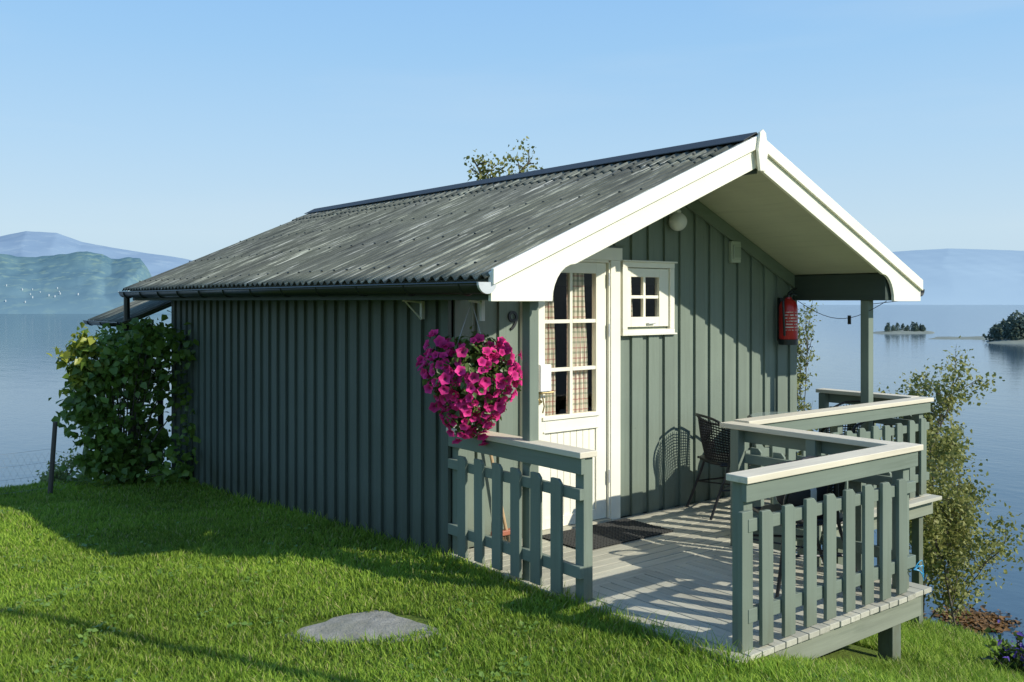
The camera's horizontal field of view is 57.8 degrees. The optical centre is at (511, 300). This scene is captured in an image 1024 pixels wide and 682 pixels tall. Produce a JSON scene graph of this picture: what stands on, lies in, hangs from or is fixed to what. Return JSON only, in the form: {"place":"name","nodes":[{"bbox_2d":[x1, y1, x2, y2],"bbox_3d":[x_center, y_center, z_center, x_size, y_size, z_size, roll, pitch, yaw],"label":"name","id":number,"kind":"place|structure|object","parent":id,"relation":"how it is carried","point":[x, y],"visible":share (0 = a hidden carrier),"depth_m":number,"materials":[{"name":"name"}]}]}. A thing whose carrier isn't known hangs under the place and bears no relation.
{"place":"outdoors","nodes":[
{"label":"outdoors","id":0,"kind":"place"},
{"bbox_2d":[0,251,170,313],"bbox_3d":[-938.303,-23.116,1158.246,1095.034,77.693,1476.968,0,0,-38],"label":"hill","id":1,"kind":"structure","parent":0,"point":[97,282],"depth_m":872.53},
{"bbox_2d":[5,284,118,302],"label":"village houses","id":2,"kind":"structure","parent":1,"relation":"on","point":[48,294],"depth_m":826.14,"materials":[{"name":"paint"}]},
{"bbox_2d":[0,231,192,276],"bbox_3d":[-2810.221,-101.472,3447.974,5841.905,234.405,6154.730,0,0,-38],"label":"mountain","id":3,"kind":"structure","parent":0,"point":[28,244],"depth_m":2667.25,"materials":[{"name":"blue"}]},
{"bbox_2d":[0,473,1023,681],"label":"lawn ground","id":4,"kind":"structure","parent":0,"point":[852,650],"depth_m":5.17,"materials":[{"name":"green plant"}]},
{"bbox_2d":[0,421,92,493],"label":"wire fence","id":5,"kind":"object","parent":4,"relation":"on","point":[52,459],"visible":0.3,"depth_m":10.06,"materials":[{"name":"grey metal"}]},
{"bbox_2d":[28,450,98,484],"bbox_3d":[-5.180,2.121,10.900,0.857,0.747,0.763,0,0,-38],"label":"shrub","id":6,"kind":"object","parent":4,"relation":"on","point":[64,474],"visible":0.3,"depth_m":10.89,"materials":[{"name":"green plant"}]},
{"bbox_2d":[47,310,200,487],"bbox_3d":[-4.345,1.189,10.467,1.520,2.173,1.895,0,0,-38],"label":"lilac bush","id":7,"kind":"object","parent":4,"relation":"on","point":[126,364],"visible":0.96,"depth_m":10.39,"materials":[{"name":"green plant"}]},
{"bbox_2d":[284,610,440,644],"bbox_3d":[-0.795,1.786,4.894,0.684,0.105,0.660,0,0,-38],"label":"flat stone","id":8,"kind":"object","parent":4,"relation":"on","point":[355,625],"visible":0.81,"depth_m":4.94,"materials":[{"name":"grey stone"}]},
{"bbox_2d":[0,504,984,681],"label":"clover","id":9,"kind":"object","parent":4,"relation":"on","point":[80,637],"visible":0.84,"depth_m":4.98,"materials":[{"name":"green plant"}]},
{"bbox_2d":[464,136,542,180],"bbox_3d":[0.238,1.471,17.174,5.100,9.543,4.612,0,0,-38],"label":"birch tree","id":10,"kind":"object","parent":4,"relation":"on","point":[483,170],"visible":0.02,"depth_m":15.65,"materials":[{"name":"green plant"}]},
{"bbox_2d":[83,130,924,580],"bbox_3d":[-0.890,1.181,10.200,5.105,4.899,8.664,0,0,-38],"label":"wooden cabin","id":11,"kind":"object","parent":4,"relation":"on","point":[625,306],"visible":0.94,"depth_m":7.67,"materials":[{"name":"green wood"}]},
{"bbox_2d":[416,302,521,445],"bbox_3d":[-0.282,0.460,5.976,0.714,0.960,0.709,0,0,5],"label":"hanging flower basket","id":12,"kind":"object","parent":11,"relation":"hanging from","point":[478,376],"visible":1,"depth_m":5.82,"materials":[{"name":"plant"}]},
{"bbox_2d":[487,430,509,541],"bbox_3d":[-0.081,1.217,6.557,0.335,1.020,0.069,0,0,-34],"label":"broom","id":13,"kind":"object","parent":11,"relation":"on","point":[506,532],"visible":0.22,"depth_m":6.56,"materials":[{"name":"brown wood"}]},
{"bbox_2d":[446,426,596,600],"bbox_3d":[0.017,1.357,5.849,0.142,0.985,1.360,0,0,-38],"label":"deck railing","id":14,"kind":"object","parent":11,"relation":"on","point":[578,461],"visible":0.88,"depth_m":5.69,"materials":[{"name":"green paint"}]},
{"bbox_2d":[539,262,605,529],"bbox_3d":[0.439,0.705,7.102,0.750,2.010,0.063,0,0,-38],"label":"door leaf","id":15,"kind":"structure","parent":11,"relation":"in","point":[587,430],"depth_m":7.17,"materials":[{"name":"beige paint"}]},
{"bbox_2d":[620,260,677,335],"bbox_3d":[1.109,-0.025,7.593,0.640,0.606,0.090,0,0,-38],"label":"window frame","id":16,"kind":"structure","parent":11,"relation":"in","point":[664,296],"depth_m":7.59,"materials":[{"name":"beige paint"}]},
{"bbox_2d":[686,413,769,519],"bbox_3d":[1.792,1.327,7.615,0.580,0.815,0.561,0,0,-13],"label":"garden chair","id":17,"kind":"object","parent":11,"relation":"on","point":[706,430],"visible":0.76,"depth_m":7.47,"materials":[{"name":"black wicker"}]},
{"bbox_2d":[747,412,826,432],"bbox_3d":[2.404,1.364,7.969,0.740,0.742,0.740,0,0,-38],"label":"round garden table","id":18,"kind":"object","parent":11,"relation":"on","point":[763,414],"visible":0.1,"depth_m":8.11,"materials":[{"name":"beige wood"}]},
{"bbox_2d":[777,288,797,344],"bbox_3d":[2.566,0.140,8.589,0.180,0.530,0.203,0,0,4],"label":"fire extinguisher","id":19,"kind":"object","parent":11,"relation":"attached to","point":[787,320],"visible":1,"depth_m":8.53,"materials":[{"name":"red metal"}]},
{"bbox_2d":[720,421,898,577],"bbox_3d":[1.942,1.349,6.139,0.142,0.963,1.315,0,0,-38],"label":"deck railing","id":20,"kind":"object","parent":11,"relation":"on","point":[811,443],"visible":0.42,"depth_m":6.19,"materials":[{"name":"green paint"}]},
{"bbox_2d":[726,442,922,653],"bbox_3d":[1.773,1.357,5.111,1.705,0.985,0.142,0,0,-38],"label":"deck railing","id":21,"kind":"object","parent":11,"relation":"on","point":[897,460],"visible":0.92,"depth_m":4.93,"materials":[{"name":"green paint"}]},
{"bbox_2d":[913,560,923,580],"bbox_3d":[2.448,1.622,5.566,0.088,0.130,0.019,0,0,-24],"label":"blue string","id":22,"kind":"object","parent":21,"relation":"attached to","point":[916,567],"visible":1,"depth_m":5.57,"materials":[{"name":"fabric"}]},
{"bbox_2d":[734,396,933,626],"bbox_3d":[2.692,2.097,7.514,2.650,2.466,0.142,0,0,-38],"label":"deck railing","id":23,"kind":"object","parent":11,"relation":"on","point":[836,419],"visible":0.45,"depth_m":7.77,"materials":[{"name":"green paint"}]},
{"bbox_2d":[798,301,896,323],"bbox_3d":[3.027,0.101,8.388,0.922,0.218,0.277,0,0,29],"label":"clothes line","id":24,"kind":"object","parent":11,"relation":"attached to","point":[849,319],"visible":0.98,"depth_m":8.34,"materials":[{"name":"black metal"}]},
{"bbox_2d":[826,400,874,434],"bbox_3d":[3.011,1.327,8.409,0.581,0.814,0.562,0,0,-33],"label":"garden chair","id":25,"kind":"object","parent":11,"relation":"on","point":[853,428],"visible":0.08,"depth_m":8.60,"materials":[{"name":"black wicker"}]},
{"bbox_2d":[816,388,918,472],"bbox_3d":[3.333,1.345,8.738,0.142,0.969,0.980,0,0,-38],"label":"deck railing","id":26,"kind":"object","parent":11,"relation":"on","point":[826,396],"visible":0.15,"depth_m":8.81,"materials":[{"name":"green paint"}]},
{"bbox_2d":[448,487,941,663],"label":"wooden deck","id":27,"kind":"structure","parent":4,"relation":"on","point":[682,572],"depth_m":5.58,"materials":[{"name":"grey wood"}]},
{"bbox_2d":[542,518,672,549],"bbox_3d":[0.701,1.720,6.851,0.901,0.011,0.492,0,0,-38],"label":"rubber door mat","id":28,"kind":"object","parent":27,"relation":"on","point":[614,532],"visible":0.8,"depth_m":6.86,"materials":[{"name":"black rubber"}]},
{"bbox_2d":[752,455,861,597],"bbox_3d":[1.782,1.347,5.686,0.580,0.775,0.561,0,0,-8],"label":"garden chair","id":29,"kind":"object","parent":27,"relation":"on","point":[838,488],"visible":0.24,"depth_m":5.48,"materials":[{"name":"black wicker"}]},
{"bbox_2d":[796,300,820,552],"bbox_3d":[4.496,2.918,14.532,0.887,6.109,0.830,0,0,-38],"label":"birch tree","id":30,"kind":"object","parent":4,"relation":"on","point":[805,360],"visible":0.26,"depth_m":14.48,"materials":[{"name":"green plant"}]},
{"bbox_2d":[875,415,1017,627],"bbox_3d":[4.675,2.773,10.353,1.591,2.995,1.387,0,0,4],"label":"birch tree","id":31,"kind":"object","parent":4,"relation":"on","point":[954,587],"visible":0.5,"depth_m":10.29,"materials":[{"name":"green plant"}]},
{"bbox_2d":[874,336,1023,620],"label":"birch tree","id":32,"kind":"object","parent":4,"relation":"on","point":[934,446],"visible":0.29,"depth_m":11.35,"materials":[{"name":"green plant"}]},
{"bbox_2d":[979,620,1023,678],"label":"purple flower plant","id":33,"kind":"object","parent":4,"relation":"on","point":[1017,657],"visible":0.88,"depth_m":5.93,"materials":[{"name":"green plant"}]},
{"bbox_2d":[0,305,1023,644],"bbox_3d":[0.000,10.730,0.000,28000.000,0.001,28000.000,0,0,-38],"label":"water","id":34,"kind":"structure","parent":0,"point":[32,381],"depth_m":121.96,"materials":[{"name":"blue liquid"}]},
{"bbox_2d":[924,603,1021,635],"bbox_3d":[15.554,10.749,31.108,3.349,0.359,3.093,0,0,-38],"label":"seaweed","id":35,"kind":"object","parent":34,"relation":"in","point":[981,621],"visible":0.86,"depth_m":30.89,"materials":[{"name":"brown plant"}]},
{"bbox_2d":[0,0,1023,259],"label":"sky","id":36,"kind":"structure","parent":0,"point":[186,129],"materials":[{"name":"blue"}]},
{"bbox_2d":[775,456,840,506],"bbox_3d":[1.830,1.123,5.723,0.393,0.333,0.338,0,0,-38],"label":"sports bag","id":37,"kind":"object","parent":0,"point":[795,499],"visible":0.17,"depth_m":5.55,"materials":[{"name":"fabric"}]},
{"bbox_2d":[873,321,933,333],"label":"island","id":38,"kind":"structure","parent":0,"point":[917,329],"depth_m":309.70,"materials":[{"name":"green plant"}]},
{"bbox_2d":[797,248,1023,304],"bbox_3d":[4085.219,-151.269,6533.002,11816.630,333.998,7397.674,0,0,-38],"label":"mountain","id":39,"kind":"structure","parent":0,"point":[948,276],"depth_m":3172.30,"materials":[{"name":"blue"}]},
{"bbox_2d":[930,334,991,339],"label":"headland","id":40,"kind":"structure","parent":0,"point":[974,338],"depth_m":262.62,"materials":[{"name":"stone"}]},
{"bbox_2d":[984,310,1023,343],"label":"headland","id":41,"kind":"structure","parent":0,"point":[1010,330],"depth_m":238.21,"materials":[{"name":"green plant"}]}
]}

